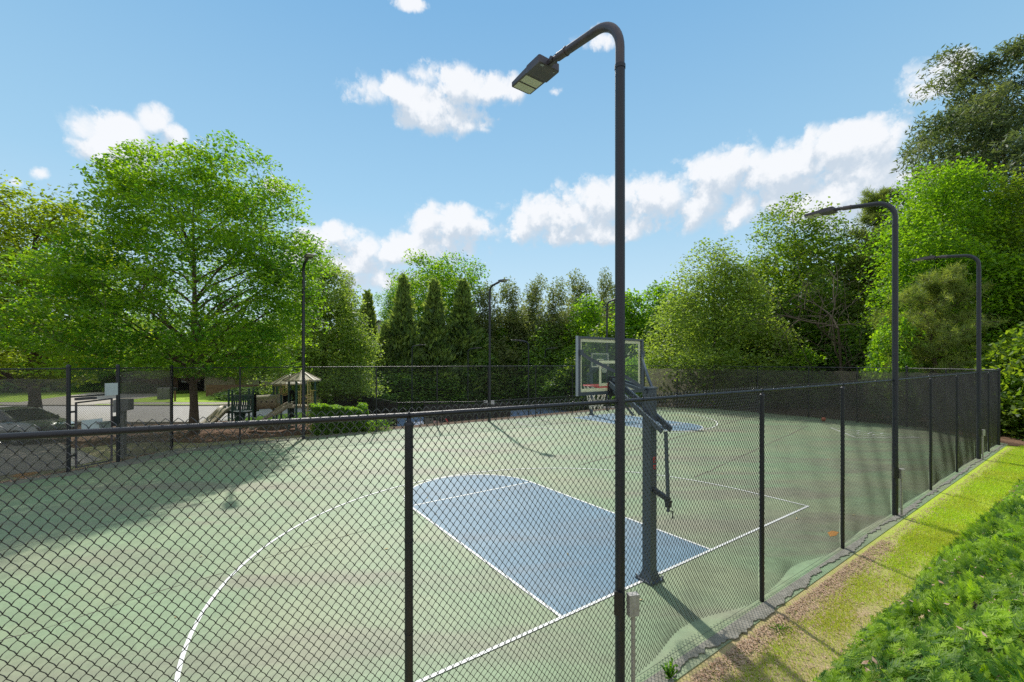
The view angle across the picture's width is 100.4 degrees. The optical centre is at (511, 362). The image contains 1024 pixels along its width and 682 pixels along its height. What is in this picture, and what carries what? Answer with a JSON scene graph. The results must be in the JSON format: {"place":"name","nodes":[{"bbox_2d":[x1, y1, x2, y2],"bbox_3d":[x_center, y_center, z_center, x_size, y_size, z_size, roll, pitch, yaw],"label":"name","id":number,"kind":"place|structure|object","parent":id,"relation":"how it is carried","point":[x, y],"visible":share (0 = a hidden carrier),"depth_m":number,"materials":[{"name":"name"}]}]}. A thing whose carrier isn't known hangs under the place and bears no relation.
{"place":"outdoors","nodes":[
{"label":"outdoors","id":0,"kind":"place"},
{"bbox_2d":[71,447,100,465],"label":"path","id":1,"kind":"structure","parent":0,"point":[80,455],"depth_m":15.50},
{"bbox_2d":[71,392,115,404],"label":"driveway","id":2,"kind":"structure","parent":0,"point":[73,401],"depth_m":40.33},
{"bbox_2d":[71,391,306,403],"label":"lawn","id":3,"kind":"structure","parent":0,"point":[186,398],"depth_m":42.74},
{"bbox_2d":[71,379,109,392],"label":"shrub","id":4,"kind":"object","parent":3,"relation":"on","point":[89,386],"visible":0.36,"depth_m":50.77,"materials":[{"name":"green plant"}]},
{"bbox_2d":[86,357,132,382],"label":"street tree","id":5,"kind":"object","parent":3,"relation":"on","point":[105,377],"visible":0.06,"depth_m":51.02,"materials":[{"name":"green plant"}]},
{"bbox_2d":[115,316,190,379],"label":"street tree","id":6,"kind":"object","parent":3,"relation":"on","point":[157,326],"visible":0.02,"depth_m":49.23,"materials":[{"name":"green plant"}]},
{"bbox_2d":[107,376,203,390],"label":"house","id":7,"kind":"structure","parent":3,"relation":"on","point":[176,382],"depth_m":52.50,"materials":[{"name":"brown wood"}]},
{"bbox_2d":[178,376,270,390],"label":"house","id":8,"kind":"structure","parent":3,"relation":"on","point":[214,381],"depth_m":52.50,"materials":[{"name":"beige"}]},
{"bbox_2d":[205,316,276,383],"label":"street tree","id":9,"kind":"object","parent":3,"relation":"on","point":[249,378],"visible":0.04,"depth_m":47.96,"materials":[{"name":"green plant"}]},
{"bbox_2d":[209,386,278,400],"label":"shrub","id":10,"kind":"object","parent":3,"relation":"on","point":[225,393],"visible":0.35,"depth_m":40.59,"materials":[{"name":"green plant"}]},
{"bbox_2d":[206,385,320,396],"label":"wooden fence","id":11,"kind":"object","parent":3,"relation":"on","point":[210,392],"visible":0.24,"depth_m":43.99,"materials":[{"name":"brown wood"}]},
{"bbox_2d":[1,427,377,480],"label":"verge","id":12,"kind":"structure","parent":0,"point":[107,451],"depth_m":17.58,"materials":[{"name":"plant"}]},
{"bbox_2d":[0,452,154,482],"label":"leaf litter","id":13,"kind":"object","parent":12,"relation":"on","point":[72,469],"visible":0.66,"depth_m":13.80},
{"bbox_2d":[71,406,310,421],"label":"street","id":14,"kind":"structure","parent":0,"point":[181,412],"depth_m":29.88,"materials":[{"name":"asphalt"}]},
{"bbox_2d":[71,405,250,423],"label":"kerb","id":15,"kind":"structure","parent":14,"relation":"on","point":[174,405],"depth_m":34.40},
{"bbox_2d":[103,402,309,408],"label":"pavement","id":16,"kind":"structure","parent":0,"point":[201,403],"depth_m":36.47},
{"bbox_2d":[230,412,309,419],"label":"grass island","id":17,"kind":"structure","parent":0,"point":[283,416],"depth_m":27.12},
{"bbox_2d":[0,0,1023,332],"label":"sky","id":18,"kind":"structure","parent":0,"point":[406,126],"materials":[{"name":"blue"}]},
{"bbox_2d":[71,397,1019,509],"bbox_3d":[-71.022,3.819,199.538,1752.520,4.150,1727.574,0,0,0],"label":"ground","id":19,"kind":"structure","parent":0,"point":[94,443],"depth_m":22.77,"materials":[{"name":"soil"}]},
{"bbox_2d":[0,246,42,370],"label":"oak tree","id":20,"kind":"object","parent":19,"relation":"on","point":[12,358],"visible":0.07,"depth_m":29.51,"materials":[{"name":"green plant"}]},
{"bbox_2d":[0,170,154,387],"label":"oak tree","id":21,"kind":"object","parent":19,"relation":"on","point":[8,235],"visible":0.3,"depth_m":23.70,"materials":[{"name":"green plant"}]},
{"bbox_2d":[115,420,313,442],"bbox_3d":[-15.046,3.473,24.246,10.400,0.001,11.700,0,0,-35],"label":"mulch bed","id":22,"kind":"object","parent":19,"relation":"on","point":[214,434],"visible":0.33,"depth_m":21.02,"materials":[{"name":"soil"}]},
{"bbox_2d":[0,129,344,434],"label":"oak tree","id":23,"kind":"object","parent":22,"relation":"on","point":[129,186],"visible":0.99,"depth_m":18.45,"materials":[{"name":"green plant"}]},
{"bbox_2d":[201,370,320,430],"bbox_3d":[-13.456,1.937,23.575,6.381,3.144,4.656,0,0,0],"label":"playground set","id":24,"kind":"object","parent":22,"relation":"on","point":[225,410],"visible":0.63,"depth_m":23.99,"materials":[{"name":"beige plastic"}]},
{"bbox_2d":[308,402,368,435],"bbox_3d":[-8.814,2.752,21.709,2.725,1.587,1.884,0,0,-36],"label":"hedge","id":25,"kind":"object","parent":22,"relation":"on","point":[339,426],"visible":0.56,"depth_m":21.02,"materials":[{"name":"green plant"}]},
{"bbox_2d":[246,248,390,403],"bbox_3d":[-16.385,-2.870,37.069,11.408,13.813,11.520,0,0,0],"label":"oak tree","id":26,"kind":"object","parent":19,"relation":"on","point":[352,342],"visible":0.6,"depth_m":35.77,"materials":[{"name":"green plant"}]},
{"bbox_2d":[328,271,359,366],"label":"pine tree","id":27,"kind":"object","parent":19,"relation":"on","point":[354,284],"visible":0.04,"depth_m":65.75,"materials":[{"name":"green plant"}]},
{"bbox_2d":[313,368,400,413],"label":"broadleaf tree","id":28,"kind":"object","parent":19,"relation":"on","point":[387,397],"visible":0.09,"depth_m":47.53,"materials":[{"name":"green plant"}]},
{"bbox_2d":[355,288,379,365],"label":"evergreen tree","id":29,"kind":"object","parent":19,"relation":"on","point":[369,311],"visible":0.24,"depth_m":54.47,"materials":[{"name":"green plant"}]},
{"bbox_2d":[351,420,394,432],"bbox_3d":[-7.091,3.170,21.982,2.163,1.062,2.140,0,0,0],"label":"shrub","id":30,"kind":"object","parent":19,"relation":"on","point":[374,424],"visible":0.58,"depth_m":21.73,"materials":[{"name":"green plant"}]},
{"bbox_2d":[368,322,405,403],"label":"evergreen tree","id":31,"kind":"object","parent":19,"relation":"on","point":[389,356],"visible":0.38,"depth_m":50.83,"materials":[{"name":"green plant"}]},
{"bbox_2d":[373,278,420,344],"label":"broadleaf tree","id":32,"kind":"object","parent":19,"relation":"on","point":[387,309],"visible":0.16,"depth_m":70.47,"materials":[{"name":"green plant"}]},
{"bbox_2d":[359,356,439,412],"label":"broadleaf tree","id":33,"kind":"object","parent":19,"relation":"on","point":[407,393],"visible":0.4,"depth_m":50.04,"materials":[{"name":"green plant"}]},
{"bbox_2d":[379,272,432,410],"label":"evergreen tree","id":34,"kind":"object","parent":19,"relation":"on","point":[404,329],"visible":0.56,"depth_m":52.06,"materials":[{"name":"green plant"}]},
{"bbox_2d":[411,344,424,411],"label":"lamp pole","id":35,"kind":"object","parent":19,"relation":"on","point":[412,375],"visible":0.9,"depth_m":46.96,"materials":[{"name":"metal"}]},
{"bbox_2d":[407,346,436,406],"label":"evergreen tree","id":36,"kind":"object","parent":19,"relation":"on","point":[421,372],"visible":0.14,"depth_m":52.84,"materials":[{"name":"green plant"}]},
{"bbox_2d":[386,248,491,333],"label":"broadleaf tree","id":37,"kind":"object","parent":19,"relation":"on","point":[449,283],"visible":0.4,"depth_m":64.50,"materials":[{"name":"green plant"}]},
{"bbox_2d":[413,277,469,402],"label":"evergreen tree","id":38,"kind":"object","parent":19,"relation":"on","point":[433,328],"visible":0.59,"depth_m":53.84,"materials":[{"name":"green plant"}]},
{"bbox_2d":[413,361,475,410],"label":"broadleaf tree","id":39,"kind":"object","parent":19,"relation":"on","point":[447,394],"visible":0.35,"depth_m":52.29,"materials":[{"name":"green plant"}]},
{"bbox_2d":[444,275,495,403],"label":"evergreen tree","id":40,"kind":"object","parent":19,"relation":"on","point":[464,332],"visible":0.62,"depth_m":56.18,"materials":[{"name":"green plant"}]},
{"bbox_2d":[458,327,510,403],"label":"tree","id":41,"kind":"object","parent":19,"relation":"on","point":[485,362],"visible":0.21,"depth_m":56.63,"materials":[{"name":"green plant"}]},
{"bbox_2d":[472,280,510,401],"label":"pine tree","id":42,"kind":"object","parent":19,"relation":"on","point":[482,316],"visible":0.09,"depth_m":60.99,"materials":[{"name":"green plant"}]},
{"bbox_2d":[396,395,603,425],"bbox_3d":[3.661,4.292,35.686,26.010,3.235,2.194,0,0,-29],"label":"tennis fence","id":43,"kind":"object","parent":19,"relation":"on","point":[429,406],"visible":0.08,"depth_m":30.93,"materials":[{"name":"metal"}]},
{"bbox_2d":[473,361,530,405],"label":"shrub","id":44,"kind":"object","parent":19,"relation":"on","point":[510,390],"visible":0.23,"depth_m":57.31,"materials":[{"name":"green plant"}]},
{"bbox_2d":[0,407,1007,681],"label":"court surface","id":45,"kind":"object","parent":19,"relation":"on","point":[692,631],"visible":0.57,"depth_m":7.67,"materials":[{"name":"paint"}]},
{"bbox_2d":[0,364,70,479],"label":"chain link fence","id":46,"kind":"object","parent":45,"relation":"on","point":[25,404],"visible":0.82,"depth_m":12.93,"materials":[{"name":"black metal"}]},
{"bbox_2d":[116,364,172,461],"bbox_3d":[-13.626,1.776,15.946,0.189,3.465,2.194,0,0,6],"label":"chain link fence","id":47,"kind":"object","parent":45,"relation":"on","point":[145,397],"visible":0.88,"depth_m":15.78,"materials":[{"name":"black metal"}]},
{"bbox_2d":[71,368,117,467],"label":"gate","id":48,"kind":"structure","parent":47,"relation":"attached to","point":[111,388],"depth_m":14.25,"materials":[{"name":"black metal"}]},
{"bbox_2d":[302,253,314,438],"bbox_3d":[-8.996,-0.558,18.704,0.330,8.135,1.852,0,0,-35],"label":"lamp pole","id":49,"kind":"object","parent":45,"relation":"on","point":[307,256],"visible":0.9,"depth_m":19.35,"materials":[{"name":"metal"}]},
{"bbox_2d":[1,408,630,485],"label":"court border","id":50,"kind":"object","parent":45,"relation":"on","point":[144,458],"visible":0.62,"depth_m":16.12,"materials":[{"name":"paint"}]},
{"bbox_2d":[0,415,806,640],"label":"court cracks","id":51,"kind":"object","parent":45,"relation":"on","point":[400,518],"visible":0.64,"depth_m":12.19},
{"bbox_2d":[172,365,639,448],"bbox_3d":[-1.582,1.782,25.145,29.092,3.455,0.228,0,0,-35],"label":"chain link fence","id":52,"kind":"object","parent":45,"relation":"on","point":[240,397],"visible":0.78,"depth_m":21.44,"materials":[{"name":"black metal"}]},
{"bbox_2d":[174,468,808,681],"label":"court lines","id":53,"kind":"object","parent":45,"relation":"on","point":[180,662],"visible":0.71,"depth_m":6.65,"materials":[{"name":"white paint"}]},
{"bbox_2d":[489,279,508,421],"bbox_3d":[-0.821,-0.584,24.395,0.330,8.185,1.852,0,0,-35],"label":"lamp pole","id":54,"kind":"object","parent":45,"relation":"on","point":[498,282],"visible":0.91,"depth_m":25.03,"materials":[{"name":"metal"}]},
{"bbox_2d":[0,368,1000,681],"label":"chain link fence","id":55,"kind":"object","parent":45,"relation":"on","point":[990,402],"visible":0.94,"depth_m":4.02,"materials":[{"name":"black metal"}]},
{"bbox_2d":[413,475,707,618],"bbox_3d":[0.085,3.454,9.860,3.720,0.001,7.398,0,0,-35],"label":"court key","id":56,"kind":"object","parent":45,"relation":"on","point":[420,491],"visible":0.65,"depth_m":8.55,"materials":[{"name":"paint"}]},
{"bbox_2d":[512,22,639,681],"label":"lamp pole","id":57,"kind":"object","parent":45,"relation":"on","point":[538,71],"visible":1,"depth_m":4.42,"materials":[{"name":"metal"}]},
{"bbox_2d":[586,353,608,414],"bbox_3d":[5.548,1.397,27.946,1.505,4.125,1.463,0,0,17],"label":"basketball hoop","id":58,"kind":"object","parent":45,"relation":"on","point":[592,369],"visible":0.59,"depth_m":28.32,"materials":[{"name":"metal"}]},
{"bbox_2d":[606,296,627,410],"bbox_3d":[7.337,-0.543,30.073,0.330,8.105,1.852,0,0,-35],"label":"lamp pole","id":59,"kind":"object","parent":45,"relation":"on","point":[609,301],"visible":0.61,"depth_m":30.71,"materials":[{"name":"metal"}]},
{"bbox_2d":[576,336,672,586],"bbox_3d":[1.937,1.506,7.346,1.505,3.905,1.463,0,0,17],"label":"basketball hoop","id":60,"kind":"object","parent":45,"relation":"on","point":[632,387],"visible":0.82,"depth_m":6.81,"materials":[{"name":"metal"}]},
{"bbox_2d":[573,413,702,430],"bbox_3d":[7.448,3.454,25.100,3.800,0.001,7.498,0,0,-35],"label":"court key","id":61,"kind":"object","parent":45,"relation":"on","point":[610,418],"visible":0.44,"depth_m":25.20,"materials":[{"name":"paint"}]},
{"bbox_2d":[644,365,996,440],"bbox_3d":[16.895,1.802,26.697,3.585,3.415,18.462,0,0,-34],"label":"chain link fence","id":62,"kind":"object","parent":45,"relation":"on","point":[726,379],"visible":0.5,"depth_m":27.97,"materials":[{"name":"black metal"}]},
{"bbox_2d":[643,443,1005,681],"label":"concrete apron","id":63,"kind":"object","parent":45,"relation":"on","point":[743,624],"visible":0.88,"depth_m":5.94,"materials":[{"name":"concrete"}]},
{"bbox_2d":[804,201,904,515],"bbox_3d":[8.237,-0.183,10.367,0.330,7.385,1.924,0,0,-35],"label":"lamp pole","id":64,"kind":"object","parent":45,"relation":"on","point":[897,473],"visible":0.99,"depth_m":9.66,"materials":[{"name":"metal"}]},
{"bbox_2d":[912,254,984,458],"bbox_3d":[16.361,-0.293,16.058,0.330,7.605,1.924,0,0,-35],"label":"lamp pole","id":65,"kind":"object","parent":45,"relation":"on","point":[980,432],"visible":0.98,"depth_m":15.36,"materials":[{"name":"metal"}]},
{"bbox_2d":[474,275,538,404],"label":"pine tree","id":66,"kind":"object","parent":19,"relation":"on","point":[509,319],"visible":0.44,"depth_m":60.18,"materials":[{"name":"green plant"}]},
{"bbox_2d":[491,323,527,401],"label":"broadleaf tree","id":67,"kind":"object","parent":19,"relation":"on","point":[502,333],"visible":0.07,"depth_m":60.06,"materials":[{"name":"green plant"}]},
{"bbox_2d":[3,210,1023,390],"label":"woodland","id":68,"kind":"object","parent":19,"relation":"on","point":[831,266],"depth_m":42.38,"materials":[{"name":"green plant"}]},
{"bbox_2d":[502,312,537,394],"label":"pine tree","id":69,"kind":"object","parent":19,"relation":"on","point":[527,324],"visible":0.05,"depth_m":61.32,"materials":[{"name":"green plant"}]},
{"bbox_2d":[516,272,552,349],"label":"pine tree","id":70,"kind":"object","parent":19,"relation":"on","point":[535,292],"visible":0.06,"depth_m":65.14,"materials":[{"name":"green plant"}]},
{"bbox_2d":[502,322,571,404],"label":"broadleaf tree","id":71,"kind":"object","parent":19,"relation":"on","point":[540,354],"visible":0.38,"depth_m":57.17,"materials":[{"name":"green plant"}]},
{"bbox_2d":[518,276,580,404],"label":"pine tree","id":72,"kind":"object","parent":19,"relation":"on","point":[554,318],"visible":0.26,"depth_m":58.93,"materials":[{"name":"green plant"}]},
{"bbox_2d":[526,346,586,409],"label":"broadleaf tree","id":73,"kind":"object","parent":19,"relation":"on","point":[563,358],"visible":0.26,"depth_m":53.40,"materials":[{"name":"green plant"}]},
{"bbox_2d":[555,293,610,364],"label":"broadleaf tree","id":74,"kind":"object","parent":19,"relation":"on","point":[585,322],"visible":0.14,"depth_m":56.84,"materials":[{"name":"green plant"}]},
{"bbox_2d":[558,268,612,340],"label":"pine tree","id":75,"kind":"object","parent":19,"relation":"on","point":[580,289],"visible":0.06,"depth_m":66.97,"materials":[{"name":"green plant"}]},
{"bbox_2d":[555,323,634,410],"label":"broadleaf tree","id":76,"kind":"object","parent":19,"relation":"on","point":[599,332],"visible":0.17,"depth_m":49.84,"materials":[{"name":"green plant"}]},
{"bbox_2d":[592,266,614,326],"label":"pine tree","id":77,"kind":"object","parent":19,"relation":"on","point":[603,296],"visible":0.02,"depth_m":74.29,"materials":[{"name":"green plant"}]},
{"bbox_2d":[574,347,634,408],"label":"broadleaf tree","id":78,"kind":"object","parent":19,"relation":"on","point":[602,373],"visible":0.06,"depth_m":47.71,"materials":[{"name":"green plant"}]},
{"bbox_2d":[602,281,627,324],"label":"pine tree","id":79,"kind":"object","parent":19,"relation":"on","point":[612,297],"depth_m":69.99,"materials":[{"name":"green plant"}]},
{"bbox_2d":[584,288,658,366],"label":"broadleaf tree","id":80,"kind":"object","parent":19,"relation":"on","point":[633,324],"visible":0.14,"depth_m":50.60,"materials":[{"name":"green plant"}]},
{"bbox_2d":[608,356,641,405],"bbox_3d":[9.788,1.828,36.114,3.500,5.016,3.699,0,0,0],"label":"sapling","id":81,"kind":"object","parent":19,"relation":"on","point":[633,374],"visible":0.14,"depth_m":35.78,"materials":[{"name":"green plant"}]},
{"bbox_2d":[614,313,702,401],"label":"broadleaf tree","id":82,"kind":"object","parent":19,"relation":"on","point":[649,332],"visible":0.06,"depth_m":45.98,"materials":[{"name":"green plant"}]},
{"bbox_2d":[640,280,684,331],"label":"broadleaf tree","id":83,"kind":"object","parent":19,"relation":"on","point":[657,291],"visible":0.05,"depth_m":54.34,"materials":[{"name":"green plant"}]},
{"bbox_2d":[625,235,815,409],"bbox_3d":[17.931,-3.485,37.242,15.859,15.188,12.936,0,0,0],"label":"broadleaf tree","id":84,"kind":"object","parent":19,"relation":"on","point":[719,310],"visible":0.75,"depth_m":35.13,"materials":[{"name":"green plant"}]},
{"bbox_2d":[695,288,829,369],"bbox_3d":[23.803,-1.163,41.907,13.461,12.320,13.506,0,0,-33],"label":"bush","id":85,"kind":"object","parent":19,"relation":"on","point":[783,317],"visible":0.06,"depth_m":39.26,"materials":[{"name":"green plant"}]},
{"bbox_2d":[704,191,880,369],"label":"broadleaf tree","id":86,"kind":"object","parent":19,"relation":"on","point":[795,251],"visible":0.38,"depth_m":40.21,"materials":[{"name":"green plant"}]},
{"bbox_2d":[775,344,826,370],"bbox_3d":[22.721,1.168,34.153,4.683,5.306,4.949,0,0,0],"label":"bush","id":87,"kind":"object","parent":19,"relation":"on","point":[808,354],"visible":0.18,"depth_m":33.62,"materials":[{"name":"green plant"}]},
{"bbox_2d":[733,250,883,370],"bbox_3d":[23.310,-3.046,33.162,11.616,13.280,9.931,0,0,-29],"label":"dead tree","id":88,"kind":"object","parent":19,"relation":"on","point":[839,344],"visible":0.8,"depth_m":32.41,"materials":[{"name":"wood"}]},
{"bbox_2d":[779,302,860,370],"bbox_3d":[28.979,-0.694,41.413,15.095,11.068,15.044,0,0,7],"label":"bush","id":89,"kind":"object","parent":19,"relation":"on","point":[812,346],"visible":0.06,"depth_m":38.66,"materials":[{"name":"green plant"}]},
{"bbox_2d":[805,319,878,371],"bbox_3d":[28.884,0.329,36.778,10.499,8.344,10.463,0,0,38],"label":"bush","id":90,"kind":"object","parent":19,"relation":"on","point":[853,342],"visible":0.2,"depth_m":35.52,"materials":[{"name":"green plant"}]},
{"bbox_2d":[675,445,1023,681],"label":"lawn strip","id":91,"kind":"object","parent":19,"relation":"on","point":[782,609],"visible":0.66,"depth_m":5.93,"materials":[{"name":"plant"}]},
{"bbox_2d":[661,657,678,680],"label":"seedling","id":92,"kind":"object","parent":91,"relation":"on","point":[668,671],"visible":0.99,"depth_m":4.66,"materials":[{"name":"green plant"}]},
{"bbox_2d":[684,447,1021,681],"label":"leaf litter","id":93,"kind":"object","parent":91,"relation":"on","point":[747,643],"visible":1,"depth_m":5.83,"materials":[{"name":"plant"}]},
{"bbox_2d":[822,184,912,327],"bbox_3d":[33.841,-6.447,40.104,10.252,20.044,9.957,0,0,0],"label":"pine tree","id":94,"kind":"object","parent":19,"relation":"on","point":[870,211],"visible":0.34,"depth_m":39.66,"materials":[{"name":"green plant"}]},
{"bbox_2d":[843,303,921,371],"bbox_3d":[31.892,-0.336,35.681,11.577,10.116,11.538,0,0,28],"label":"bush","id":95,"kind":"object","parent":19,"relation":"on","point":[857,323],"visible":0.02,"depth_m":36.12,"materials":[{"name":"green plant"}]},
{"bbox_2d":[860,310,926,372],"bbox_3d":[22.628,0.398,25.514,3.499,7.090,3.697,0,0,0],"label":"sapling","id":96,"kind":"object","parent":19,"relation":"on","point":[906,360],"visible":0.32,"depth_m":25.30,"materials":[{"name":"green plant"}]},
{"bbox_2d":[836,34,1023,301],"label":"pine tree","id":97,"kind":"object","parent":19,"relation":"on","point":[986,124],"visible":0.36,"depth_m":35.52,"materials":[{"name":"green plant"}]},
{"bbox_2d":[851,153,1023,372],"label":"broadleaf tree","id":98,"kind":"object","parent":19,"relation":"on","point":[919,215],"visible":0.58,"depth_m":27.28,"materials":[{"name":"green plant"}]},
{"bbox_2d":[867,259,1010,387],"bbox_3d":[25.888,-1.183,25.512,7.748,9.526,7.398,0,0,-42],"label":"pine tree","id":99,"kind":"object","parent":19,"relation":"on","point":[939,293],"visible":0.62,"depth_m":24.68,"materials":[{"name":"green plant"}]},
{"bbox_2d":[893,511,1023,681],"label":"juniper bed","id":100,"kind":"object","parent":19,"relation":"on","point":[975,604],"visible":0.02,"depth_m":3.68,"materials":[{"name":"plant"}]},
{"bbox_2d":[812,477,1023,681],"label":"juniper groundcover","id":101,"kind":"object","parent":100,"relation":"on","point":[973,547],"visible":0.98,"depth_m":3.87,"materials":[{"name":"plant"}]},
{"bbox_2d":[811,481,1023,681],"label":"fallen leaves","id":102,"kind":"object","parent":101,"relation":"on","point":[875,660],"visible":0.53,"depth_m":4.12,"materials":[{"name":"green plant"}]},
{"bbox_2d":[934,163,1023,357],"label":"broadleaf tree","id":103,"kind":"object","parent":19,"relation":"on","point":[1008,190],"visible":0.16,"depth_m":26.51,"materials":[{"name":"green plant"}]},
{"bbox_2d":[941,341,1023,437],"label":"bush","id":104,"kind":"object","parent":19,"relation":"on","point":[1012,417],"visible":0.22,"depth_m":20.18,"materials":[{"name":"green plant"}]},
{"bbox_2d":[968,322,1023,440],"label":"bush","id":105,"kind":"object","parent":19,"relation":"on","point":[1019,338],"visible":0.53,"depth_m":20.28,"materials":[{"name":"green plant"}]},
{"bbox_2d":[995,432,1023,445],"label":"mulch slope","id":106,"kind":"structure","parent":19,"relation":"on","point":[1009,440],"depth_m":19.11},
{"label":"tennis surround","id":107,"kind":"structure","parent":0,"visible":0},
{"bbox_2d":[334,391,395,426],"bbox_3d":[-13.710,4.292,38.340,0.187,3.235,19.313,0,0,-35],"label":"tennis fence","id":108,"kind":"object","parent":107,"relation":"on","point":[367,401],"visible":0.27,"depth_m":34.88,"materials":[{"name":"metal"}]},
{"bbox_2d":[511,408,569,416],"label":"tennis court","id":109,"kind":"object","parent":107,"relation":"on","point":[526,412],"depth_m":51.23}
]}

